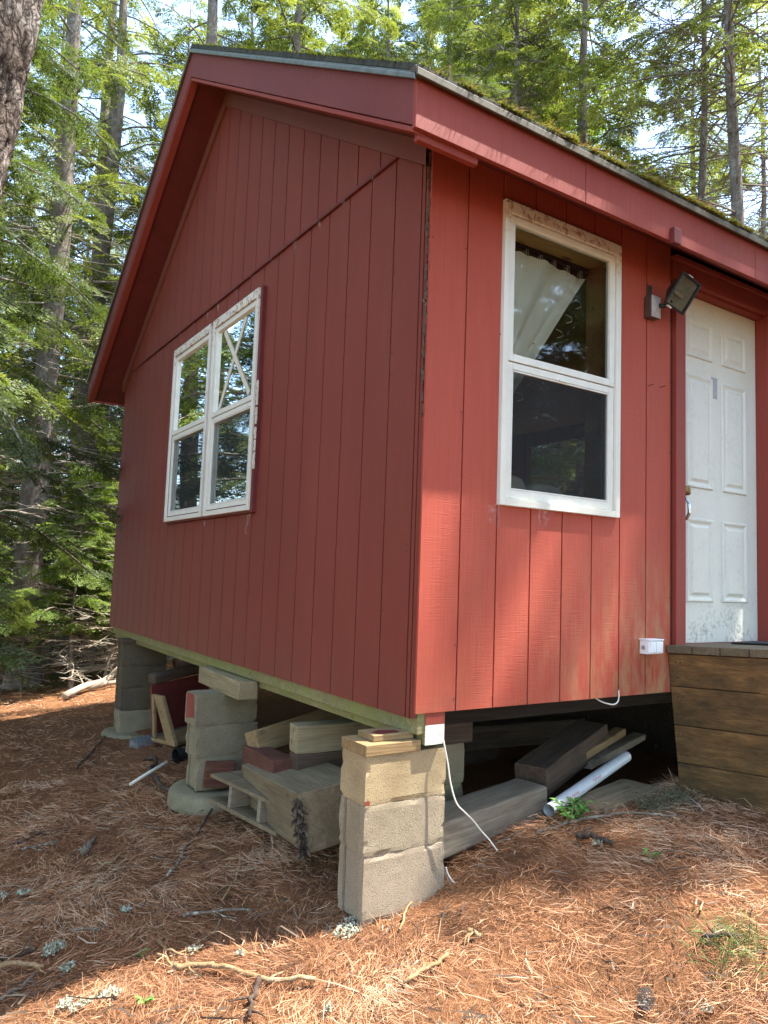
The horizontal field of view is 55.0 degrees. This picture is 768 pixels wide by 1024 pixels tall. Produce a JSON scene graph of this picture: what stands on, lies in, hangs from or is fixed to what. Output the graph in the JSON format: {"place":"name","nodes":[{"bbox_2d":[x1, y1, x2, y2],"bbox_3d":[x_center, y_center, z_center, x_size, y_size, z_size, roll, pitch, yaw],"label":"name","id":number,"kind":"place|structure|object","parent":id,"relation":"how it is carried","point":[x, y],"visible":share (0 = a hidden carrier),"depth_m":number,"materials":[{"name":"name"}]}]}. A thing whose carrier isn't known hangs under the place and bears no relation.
{"place":"outdoors","nodes":[
{"label":"outdoors","id":0,"kind":"place"},
{"bbox_2d":[0,586,767,1023],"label":"ground","id":1,"kind":"structure","parent":0,"point":[644,766],"depth_m":3.00,"materials":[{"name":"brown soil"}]},
{"bbox_2d":[0,464,19,647],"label":"fir sapling","id":2,"kind":"object","parent":1,"relation":"on","point":[7,513],"visible":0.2,"depth_m":12.50,"materials":[{"name":"green plant"}]},
{"bbox_2d":[0,541,36,686],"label":"fir sapling","id":3,"kind":"object","parent":1,"relation":"on","point":[10,635],"visible":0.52,"depth_m":9.79,"materials":[{"name":"green plant"}]},
{"bbox_2d":[0,0,43,203],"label":"leaning tree","id":4,"kind":"object","parent":1,"relation":"on","point":[19,24],"visible":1,"depth_m":2.67,"materials":[{"name":"brown plant"}]},
{"bbox_2d":[0,950,46,973],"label":"fallen stick","id":5,"kind":"object","parent":1,"relation":"on","point":[7,963],"visible":0.99,"depth_m":2.79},
{"bbox_2d":[0,436,64,675],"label":"dead sapling","id":6,"kind":"object","parent":1,"relation":"on","point":[17,483],"visible":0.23,"depth_m":10.88,"materials":[{"name":"wood"}]},
{"bbox_2d":[0,540,74,692],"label":"dead sapling","id":7,"kind":"object","parent":1,"relation":"on","point":[20,670],"visible":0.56,"depth_m":9.76,"materials":[{"name":"wood"}]},
{"bbox_2d":[0,146,76,461],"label":"conifer tree","id":8,"kind":"object","parent":1,"relation":"on","point":[33,350],"visible":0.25,"depth_m":10.98,"materials":[{"name":"green plant"}]},
{"bbox_2d":[0,534,83,664],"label":"fir sapling","id":9,"kind":"object","parent":1,"relation":"on","point":[41,642],"visible":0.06,"depth_m":11.15,"materials":[{"name":"green plant"}]},
{"bbox_2d":[0,424,96,662],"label":"dead sapling","id":10,"kind":"object","parent":1,"relation":"on","point":[18,511],"visible":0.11,"depth_m":11.99,"materials":[{"name":"wood"}]},
{"bbox_2d":[4,440,103,661],"bbox_3d":[-5.676,0.745,12.937,2.378,4.085,2.510,6,-7,-39],"label":"fir sapling","id":11,"kind":"object","parent":1,"relation":"on","point":[59,465],"visible":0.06,"depth_m":12.79,"materials":[{"name":"green plant"}]},
{"bbox_2d":[0,0,108,569],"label":"conifer tree","id":12,"kind":"object","parent":1,"relation":"on","point":[19,218],"visible":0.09,"depth_m":13.70,"materials":[{"name":"green plant"}]},
{"bbox_2d":[0,461,118,689],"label":"fir sapling","id":13,"kind":"object","parent":1,"relation":"on","point":[57,616],"visible":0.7,"depth_m":9.62,"materials":[{"name":"green plant"}]},
{"bbox_2d":[5,464,116,667],"bbox_3d":[-4.833,0.942,11.611,2.124,3.456,2.012,1,-5,8],"label":"fir sapling","id":14,"kind":"object","parent":1,"relation":"on","point":[65,534],"visible":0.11,"depth_m":11.45,"materials":[{"name":"green plant"}]},
{"bbox_2d":[0,0,122,688],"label":"cedar tree","id":15,"kind":"object","parent":1,"relation":"on","point":[46,104],"visible":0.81,"depth_m":7.52,"materials":[{"name":"green plant"}]},
{"bbox_2d":[0,1,122,609],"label":"conifer tree","id":16,"kind":"object","parent":1,"relation":"on","point":[48,250],"visible":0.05,"depth_m":17.32,"materials":[{"name":"green plant"}]},
{"bbox_2d":[0,159,123,543],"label":"conifer tree","id":17,"kind":"object","parent":1,"relation":"on","point":[111,251],"visible":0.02,"depth_m":25.34,"materials":[{"name":"green plant"}]},
{"bbox_2d":[43,506,116,677],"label":"dead sapling","id":18,"kind":"object","parent":1,"relation":"on","point":[81,656],"visible":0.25,"depth_m":10.35,"materials":[{"name":"wood"}]},
{"bbox_2d":[46,479,118,674],"bbox_3d":[-3.858,1.004,10.470,1.834,2.985,1.737,6,-7,-40],"label":"fir sapling","id":19,"kind":"object","parent":1,"relation":"on","point":[67,629],"visible":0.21,"depth_m":10.19,"materials":[{"name":"green plant"}]},
{"bbox_2d":[44,403,122,665],"bbox_3d":[-4.617,0.343,12.236,2.477,4.664,2.220,0,-6,24],"label":"dead sapling","id":20,"kind":"object","parent":1,"relation":"on","point":[89,496],"visible":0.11,"depth_m":12.23,"materials":[{"name":"wood"}]},
{"bbox_2d":[51,437,121,655],"bbox_3d":[-4.207,0.667,11.683,2.286,3.928,2.413,-2,-7,40],"label":"fir sapling","id":21,"kind":"object","parent":1,"relation":"on","point":[98,491],"visible":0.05,"depth_m":11.56,"materials":[{"name":"green plant"}]},
{"bbox_2d":[0,0,175,623],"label":"conifer tree","id":22,"kind":"object","parent":1,"relation":"on","point":[135,36],"visible":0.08,"depth_m":15.12,"materials":[{"name":"green plant"}]},
{"bbox_2d":[61,658,116,699],"bbox_3d":[-3.637,2.102,9.579,0.359,0.414,1.624,2,-5,5],"label":"fallen log","id":23,"kind":"object","parent":1,"relation":"on","point":[67,694],"visible":0.74,"depth_m":9.14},
{"bbox_2d":[0,0,183,688],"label":"hemlock tree","id":24,"kind":"object","parent":1,"relation":"on","point":[61,231],"visible":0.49,"depth_m":10.81,"materials":[{"name":"green plant"}]},
{"bbox_2d":[66,516,117,668],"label":"fir sapling","id":25,"kind":"object","parent":1,"relation":"on","point":[111,638],"visible":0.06,"depth_m":10.81,"materials":[{"name":"green plant"}]},
{"bbox_2d":[66,482,118,681],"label":"dead sapling","id":26,"kind":"object","parent":1,"relation":"on","point":[115,665],"visible":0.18,"depth_m":9.84,"materials":[{"name":"wood"}]},
{"bbox_2d":[0,0,185,644],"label":"conifer tree","id":27,"kind":"object","parent":1,"relation":"on","point":[98,159],"visible":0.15,"depth_m":16.29,"materials":[{"name":"green plant"}]},
{"bbox_2d":[0,0,188,661],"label":"hemlock tree","id":28,"kind":"object","parent":1,"relation":"on","point":[116,130],"visible":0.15,"depth_m":13.44,"materials":[{"name":"green plant"}]},
{"bbox_2d":[101,726,141,739],"bbox_3d":[-2.314,2.061,6.856,0.613,0.086,0.611,5,-6,-33],"label":"concrete footing","id":29,"kind":"object","parent":1,"relation":"on","point":[106,732],"visible":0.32,"depth_m":6.64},
{"bbox_2d":[113,708,150,732],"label":"concrete block","id":30,"kind":"structure","parent":29,"relation":"on","point":[131,721],"depth_m":6.76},
{"bbox_2d":[114,686,150,710],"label":"concrete block","id":31,"kind":"structure","parent":30,"relation":"on","point":[127,699],"depth_m":6.77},
{"bbox_2d":[116,664,165,688],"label":"concrete block","id":32,"kind":"structure","parent":31,"relation":"on","point":[132,677],"depth_m":6.79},
{"bbox_2d":[117,643,166,665],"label":"concrete block","id":33,"kind":"structure","parent":32,"relation":"on","point":[133,655],"depth_m":6.81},
{"bbox_2d":[59,0,220,504],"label":"conifer tree","id":34,"kind":"object","parent":1,"relation":"on","point":[165,110],"visible":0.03,"depth_m":19.50,"materials":[{"name":"green plant"}]},
{"bbox_2d":[60,16,226,538],"bbox_3d":[-6.612,-6.927,24.562,8.286,20.665,7.797,6,-6,-35],"label":"conifer tree","id":35,"kind":"object","parent":1,"relation":"on","point":[199,31],"visible":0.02,"depth_m":25.42,"materials":[{"name":"green plant"}]},
{"bbox_2d":[142,755,169,790],"bbox_3d":[-1.581,1.814,5.114,0.141,0.089,1.130,4,-6,-26],"label":"fallen stick","id":36,"kind":"object","parent":1,"relation":"on","point":[156,778],"visible":0.84,"depth_m":5.02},
{"bbox_2d":[129,726,186,748],"bbox_3d":[-1.785,1.949,6.479,0.160,0.085,0.900,-3,-2,43],"label":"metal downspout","id":37,"kind":"object","parent":1,"relation":"on","point":[138,742],"visible":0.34,"depth_m":6.18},
{"bbox_2d":[36,0,292,658],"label":"conifer tree","id":38,"kind":"object","parent":1,"relation":"on","point":[212,22],"visible":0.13,"depth_m":12.82,"materials":[{"name":"green plant"}]},
{"bbox_2d":[148,664,208,746],"bbox_3d":[-1.601,1.615,6.308,0.419,0.550,0.785,-2,0,37],"label":"wooden crate","id":39,"kind":"object","parent":1,"relation":"on","point":[168,692],"visible":0.7,"depth_m":6.21,"materials":[{"name":"red wood"}]},
{"bbox_2d":[167,779,228,815],"bbox_3d":[-1.044,1.783,4.676,0.644,0.104,0.641,5,-6,-33],"label":"concrete footing","id":40,"kind":"object","parent":1,"relation":"on","point":[183,796],"visible":0.23,"depth_m":4.45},
{"bbox_2d":[186,753,241,790],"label":"concrete block","id":41,"kind":"structure","parent":40,"relation":"on","point":[195,773],"depth_m":4.57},
{"bbox_2d":[185,721,257,758],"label":"concrete block","id":42,"kind":"structure","parent":41,"relation":"on","point":[214,740],"depth_m":4.61,"materials":[{"name":"concrete"}]},
{"bbox_2d":[185,689,257,726],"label":"concrete block","id":43,"kind":"structure","parent":42,"relation":"on","point":[208,707],"depth_m":4.62,"materials":[{"name":"grey concrete"}]},
{"bbox_2d":[198,666,257,699],"bbox_3d":[-1.019,1.097,4.763,0.125,0.112,0.780,5,-6,-31],"label":"timber","id":44,"kind":"object","parent":43,"relation":"on","point":[235,686],"visible":0.88,"depth_m":4.59,"materials":[{"name":"brown wood"}]},
{"bbox_2d":[202,760,235,786],"bbox_3d":[-1.016,1.614,4.544,0.185,0.158,0.033,9,-8,-27],"label":"board","id":45,"kind":"object","parent":40,"relation":"on","point":[217,767],"visible":0.79,"depth_m":4.52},
{"bbox_2d":[111,0,290,479],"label":"conifer tree","id":46,"kind":"object","parent":1,"relation":"on","point":[248,14],"visible":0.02,"depth_m":22.68,"materials":[{"name":"green plant"}]},
{"bbox_2d":[183,903,252,918],"bbox_3d":[-0.699,1.681,3.098,0.283,0.044,0.080,1,-5,10],"label":"fallen stick","id":47,"kind":"object","parent":1,"relation":"on","point":[217,910],"visible":1,"depth_m":3.09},
{"bbox_2d":[208,770,279,836],"bbox_3d":[-0.628,1.593,4.094,0.380,0.155,0.710,10,-9,-41],"label":"concrete block","id":48,"kind":"object","parent":1,"relation":"on","point":[236,801],"visible":0.38,"depth_m":4.06,"materials":[{"name":"concrete"}]},
{"bbox_2d":[242,745,291,772],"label":"timber","id":49,"kind":"object","parent":48,"relation":"on","point":[270,759],"visible":0.45,"depth_m":4.06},
{"bbox_2d":[245,709,344,748],"bbox_3d":[-0.473,1.341,4.654,0.109,0.139,0.900,-28,-17,39],"label":"timber","id":50,"kind":"object","parent":49,"relation":"on","point":[275,735],"visible":0.44,"depth_m":4.41,"materials":[{"name":"beige wood"}]},
{"bbox_2d":[242,753,342,860],"bbox_3d":[-0.444,1.488,3.821,0.393,0.298,1.045,-5,-7,-27],"label":"timber","id":51,"kind":"object","parent":48,"relation":"on","point":[302,812],"visible":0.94,"depth_m":3.46,"materials":[{"name":"grey wood"}]},
{"bbox_2d":[290,750,342,769],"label":"timber","id":52,"kind":"object","parent":51,"relation":"on","point":[306,760],"visible":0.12,"depth_m":3.92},
{"bbox_2d":[289,718,373,753],"bbox_3d":[-0.081,1.229,4.123,0.900,0.145,0.123,3,-5,-26],"label":"timber","id":53,"kind":"object","parent":52,"relation":"on","point":[315,736],"visible":0.37,"depth_m":3.94,"materials":[{"name":"brown wood"}]},
{"bbox_2d":[172,961,315,982],"bbox_3d":[-0.500,1.628,2.610,0.554,0.074,0.065,0,-5,17],"label":"fallen stick","id":54,"kind":"object","parent":1,"relation":"on","point":[189,965],"visible":0.98,"depth_m":2.61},
{"bbox_2d":[229,975,263,1017],"bbox_3d":[-0.459,1.614,2.453,0.111,0.030,0.225,3,-5,-10],"label":"fallen stick","id":55,"kind":"object","parent":1,"relation":"on","point":[254,994],"visible":1,"depth_m":2.44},
{"bbox_2d":[96,0,400,432],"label":"conifer tree","id":56,"kind":"object","parent":1,"relation":"on","point":[298,29],"visible":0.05,"depth_m":14.64,"materials":[{"name":"green plant"}]},
{"bbox_2d":[250,0,348,52],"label":"conifer tree","id":57,"kind":"object","parent":1,"relation":"on","point":[323,43],"visible":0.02,"depth_m":23.80,"materials":[{"name":"green plant"}]},
{"bbox_2d":[333,915,362,938],"bbox_3d":[-0.138,1.615,2.868,0.105,0.031,0.175,1,-5,13],"label":"lichen tuft","id":58,"kind":"object","parent":1,"relation":"on","point":[348,929],"visible":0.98,"depth_m":2.86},
{"bbox_2d":[324,0,385,57],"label":"conifer tree","id":59,"kind":"object","parent":1,"relation":"on","point":[334,48],"depth_m":22.90,"materials":[{"name":"green plant"}]},
{"bbox_2d":[324,0,412,61],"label":"conifer tree","id":60,"kind":"object","parent":1,"relation":"on","point":[395,9],"visible":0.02,"depth_m":25.74,"materials":[{"name":"green plant"}]},
{"bbox_2d":[0,677,767,1023],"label":"twig crumbs","id":61,"kind":"object","parent":1,"relation":"on","point":[346,917],"visible":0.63,"depth_m":2.69,"materials":[{"name":"wood"}]},
{"bbox_2d":[334,0,442,72],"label":"conifer tree","id":62,"kind":"object","parent":1,"relation":"on","point":[363,43],"visible":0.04,"depth_m":17.63,"materials":[{"name":"green plant"}]},
{"bbox_2d":[337,842,444,924],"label":"concrete block","id":63,"kind":"structure","parent":1,"relation":"on","point":[380,886],"depth_m":2.99,"materials":[{"name":"concrete"}]},
{"bbox_2d":[339,794,444,857],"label":"concrete block","id":64,"kind":"structure","parent":63,"relation":"on","point":[375,830],"depth_m":3.01,"materials":[{"name":"concrete"}]},
{"bbox_2d":[340,744,445,805],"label":"concrete block","id":65,"kind":"structure","parent":64,"relation":"on","point":[377,780],"depth_m":3.03,"materials":[{"name":"beige concrete"}]},
{"bbox_2d":[341,735,420,756],"bbox_3d":[-0.012,0.968,3.085,0.272,0.045,0.195,5,-6,-33],"label":"wood shim","id":66,"kind":"object","parent":65,"relation":"on","point":[357,744],"visible":0.84,"depth_m":3.01,"materials":[{"name":"beige wood"}]},
{"bbox_2d":[358,726,413,741],"bbox_3d":[0.008,0.933,3.102,0.200,0.028,0.125,5,-6,-32],"label":"wood shim","id":67,"kind":"object","parent":66,"relation":"on","point":[383,734],"visible":1,"depth_m":3.06,"materials":[{"name":"beige wood"}]},
{"bbox_2d":[403,952,448,983],"bbox_3d":[0.163,1.581,2.538,0.207,0.053,0.078,7,-7,-43],"label":"fallen stick","id":68,"kind":"object","parent":1,"relation":"on","point":[418,972],"visible":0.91,"depth_m":2.54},
{"bbox_2d":[86,42,767,756],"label":"cabin","id":69,"kind":"object","parent":1,"relation":"on","point":[306,364],"visible":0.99,"depth_m":3.94,"materials":[{"name":"red"}]},
{"bbox_2d":[164,323,212,521],"bbox_3d":[-1.518,-0.653,5.744,0.050,1.433,0.872,5,-6,-33],"label":"window","id":70,"kind":"structure","parent":69,"relation":"in","point":[192,360],"depth_m":5.77,"materials":[{"name":"white paint"}]},
{"bbox_2d":[202,287,260,516],"bbox_3d":[-1.029,-0.702,5.003,0.050,1.433,0.819,5,-6,-33],"label":"window","id":71,"kind":"structure","parent":69,"relation":"in","point":[233,373],"depth_m":5.02,"materials":[{"name":"white paint"}]},
{"bbox_2d":[512,244,587,415],"bbox_3d":[0.779,-0.806,3.772,0.760,1.089,0.070,5,-6,-33],"label":"curtain","id":72,"kind":"object","parent":69,"relation":"hanging from","point":[545,291],"visible":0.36,"depth_m":3.79,"materials":[{"name":"beige fabric"}]},
{"bbox_2d":[496,198,621,517],"bbox_3d":[0.824,-0.717,3.729,0.824,1.453,0.254,5,-6,-33],"label":"window","id":73,"kind":"structure","parent":69,"relation":"in","point":[601,382],"depth_m":3.77,"materials":[{"name":"white paint"}]},
{"bbox_2d":[639,638,663,654],"bbox_3d":[1.397,0.702,3.848,0.126,0.078,0.066,5,-6,-33],"label":"outdoor socket","id":74,"kind":"object","parent":69,"relation":"attached to","point":[648,646],"visible":1,"depth_m":3.82,"materials":[{"name":"white plastic"}]},
{"bbox_2d":[644,271,701,320],"bbox_3d":[1.563,-1.161,3.989,0.267,0.219,0.152,-2,-6,36],"label":"floodlight","id":75,"kind":"object","parent":69,"relation":"attached to","point":[683,290],"visible":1,"depth_m":3.99,"materials":[{"name":"black paint"}]},
{"bbox_2d":[686,298,757,642],"bbox_3d":[2.000,-0.248,4.411,0.842,2.031,0.110,5,-6,-33],"label":"door","id":76,"kind":"structure","parent":69,"relation":"in","point":[721,520],"depth_m":4.43,"materials":[{"name":"white paint"}]},
{"bbox_2d":[368,0,574,495],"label":"conifer tree","id":77,"kind":"object","parent":1,"relation":"on","point":[414,25],"visible":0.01,"depth_m":19.53,"materials":[{"name":"green plant"}]},
{"bbox_2d":[464,743,497,765],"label":"timber","id":78,"kind":"object","parent":1,"relation":"on","point":[475,756],"visible":0.11,"depth_m":5.16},
{"bbox_2d":[464,715,584,750],"bbox_3d":[0.905,1.599,5.333,1.300,0.164,0.164,5,-6,-27],"label":"timber","id":79,"kind":"object","parent":78,"relation":"on","point":[511,733],"visible":0.57,"depth_m":5.28,"materials":[{"name":"wood"}]},
{"bbox_2d":[412,0,575,484],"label":"conifer tree","id":80,"kind":"object","parent":1,"relation":"on","point":[456,34],"visible":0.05,"depth_m":14.97,"materials":[{"name":"green plant"}]},
{"bbox_2d":[442,778,546,858],"bbox_3d":[0.419,1.452,3.490,0.885,0.154,0.203,0,-3,-40],"label":"timber","id":81,"kind":"object","parent":1,"relation":"on","point":[491,810],"visible":0.62,"depth_m":3.48,"materials":[{"name":"wood"}]},
{"bbox_2d":[514,720,607,796],"bbox_3d":[1.022,1.377,4.181,0.193,0.153,0.850,-2,2,38],"label":"timber","id":82,"kind":"object","parent":81,"relation":"on","point":[555,762],"visible":0.85,"depth_m":4.04,"materials":[{"name":"wood"}]},
{"bbox_2d":[586,727,625,758],"bbox_3d":[1.224,1.385,4.325,0.073,0.048,0.750,-3,1,43],"label":"board","id":83,"kind":"object","parent":82,"relation":"on","point":[615,734],"visible":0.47,"depth_m":4.42,"materials":[{"name":"beige wood"}]},
{"bbox_2d":[584,732,644,768],"bbox_3d":[1.412,1.456,4.521,0.083,0.044,0.800,-2,-3,41],"label":"board","id":84,"kind":"object","parent":82,"relation":"on","point":[625,743],"visible":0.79,"depth_m":4.52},
{"bbox_2d":[407,0,596,490],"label":"conifer tree","id":85,"kind":"object","parent":1,"relation":"on","point":[521,17],"visible":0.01,"depth_m":17.74,"materials":[{"name":"green plant"}]},
{"bbox_2d":[486,2,575,495],"bbox_3d":[2.857,-4.423,16.644,5.956,14.856,5.605,2,-5,0],"label":"conifer tree","id":86,"kind":"object","parent":1,"relation":"on","point":[510,84],"visible":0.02,"depth_m":17.21,"materials":[{"name":"green plant"}]},
{"bbox_2d":[424,0,641,492],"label":"spruce tree","id":87,"kind":"object","parent":1,"relation":"on","point":[517,90],"visible":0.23,"depth_m":12.57,"materials":[{"name":"green plant"}]},
{"bbox_2d":[528,55,609,494],"bbox_3d":[3.944,-3.578,16.603,5.591,13.197,4.971,7,-7,-44],"label":"broadleaf tree","id":88,"kind":"object","parent":1,"relation":"on","point":[598,135],"visible":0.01,"depth_m":16.24,"materials":[{"name":"green plant"}]},
{"bbox_2d":[529,0,611,483],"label":"conifer tree","id":89,"kind":"object","parent":1,"relation":"on","point":[591,25],"depth_m":20.74,"materials":[{"name":"green plant"}]},
{"bbox_2d":[550,797,595,820],"bbox_3d":[0.879,1.411,3.468,0.209,0.111,0.183,5,-6,-33],"label":"green seedling","id":90,"kind":"object","parent":1,"relation":"on","point":[580,806],"visible":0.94,"depth_m":3.49,"materials":[{"name":"green plant"}]},
{"bbox_2d":[575,826,613,845],"bbox_3d":[0.935,1.421,3.233,0.109,0.041,0.167,10,-9,-57],"label":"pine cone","id":91,"kind":"object","parent":1,"relation":"on","point":[583,833],"visible":1,"depth_m":3.23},
{"bbox_2d":[535,802,676,835],"bbox_3d":[1.015,1.450,3.502,0.726,0.077,0.191,3,-5,-14],"label":"fallen stick","id":92,"kind":"object","parent":1,"relation":"on","point":[602,816],"visible":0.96,"depth_m":3.49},
{"bbox_2d":[491,0,726,496],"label":"hemlock tree","id":93,"kind":"object","parent":1,"relation":"on","point":[581,73],"visible":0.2,"depth_m":12.36,"materials":[{"name":"green plant"}]},
{"bbox_2d":[567,779,659,814],"bbox_3d":[1.203,1.548,3.856,0.580,0.153,0.223,4,-5,-43],"label":"timber","id":94,"kind":"object","parent":1,"relation":"on","point":[610,794],"visible":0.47,"depth_m":3.84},
{"bbox_2d":[543,751,630,816],"bbox_3d":[1.101,1.429,3.917,0.062,0.171,0.939,-2,-7,40],"label":"white pipe","id":95,"kind":"object","parent":94,"relation":"on","point":[595,777],"visible":0.9,"depth_m":3.86,"materials":[{"name":"plastic"}]},
{"bbox_2d":[637,987,654,1010],"bbox_3d":[0.814,1.505,2.287,0.054,0.054,0.097,0,-8,22],"label":"pine cone","id":96,"kind":"object","parent":1,"relation":"on","point":[643,997],"visible":0.97,"depth_m":2.26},
{"bbox_2d":[625,790,687,819],"bbox_3d":[1.344,1.448,3.677,0.292,0.127,0.281,1,-5,11],"label":"dry tuft","id":97,"kind":"object","parent":1,"relation":"on","point":[655,803],"visible":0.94,"depth_m":3.65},
{"bbox_2d":[558,0,767,486],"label":"spruce tree","id":98,"kind":"object","parent":1,"relation":"on","point":[729,46],"visible":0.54,"depth_m":9.85,"materials":[{"name":"green plant"}]},
{"bbox_2d":[568,0,767,484],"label":"spruce tree","id":99,"kind":"object","parent":1,"relation":"on","point":[703,145],"visible":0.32,"depth_m":11.14,"materials":[{"name":"green plant"}]},
{"bbox_2d":[655,786,714,810],"bbox_3d":[1.521,1.473,3.809,0.335,0.140,0.320,5,-6,-33],"label":"dry tuft","id":100,"kind":"object","parent":1,"relation":"on","point":[673,796],"visible":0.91,"depth_m":3.79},
{"bbox_2d":[646,0,760,200],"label":"conifer tree","id":101,"kind":"object","parent":1,"relation":"on","point":[659,136],"visible":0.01,"depth_m":23.02,"materials":[{"name":"green plant"}]},
{"bbox_2d":[645,897,767,996],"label":"grass tuft","id":102,"kind":"object","parent":1,"relation":"on","point":[737,941],"visible":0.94,"depth_m":2.40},
{"bbox_2d":[666,643,767,812],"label":"wooden deck","id":103,"kind":"structure","parent":1,"relation":"on","point":[721,734],"depth_m":3.77,"materials":[{"name":"brown wood"}]},
{"bbox_2d":[673,0,767,237],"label":"conifer tree","id":104,"kind":"object","parent":1,"relation":"on","point":[762,213],"visible":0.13,"depth_m":19.33,"materials":[{"name":"green plant"}]},
{"bbox_2d":[0,0,767,573],"label":"sky","id":105,"kind":"structure","parent":0,"point":[184,10],"materials":[{"name":"white"}]},
{"bbox_2d":[444,782,462,801],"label":"concrete block","id":106,"kind":"structure","parent":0,"point":[457,791],"depth_m":3.73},
{"bbox_2d":[441,743,464,783],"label":"concrete block","id":107,"kind":"structure","parent":106,"relation":"on","point":[455,754],"depth_m":3.75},
{"bbox_2d":[436,722,472,745],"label":"timber","id":108,"kind":"object","parent":107,"relation":"on","point":[457,733],"visible":0.15,"depth_m":3.75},
{"bbox_2d":[525,484,562,494],"bbox_3d":[0.873,-0.021,4.084,0.280,0.260,0.139,5,-6,-33],"label":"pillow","id":109,"kind":"object","parent":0,"point":[544,488],"visible":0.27,"depth_m":4.03,"materials":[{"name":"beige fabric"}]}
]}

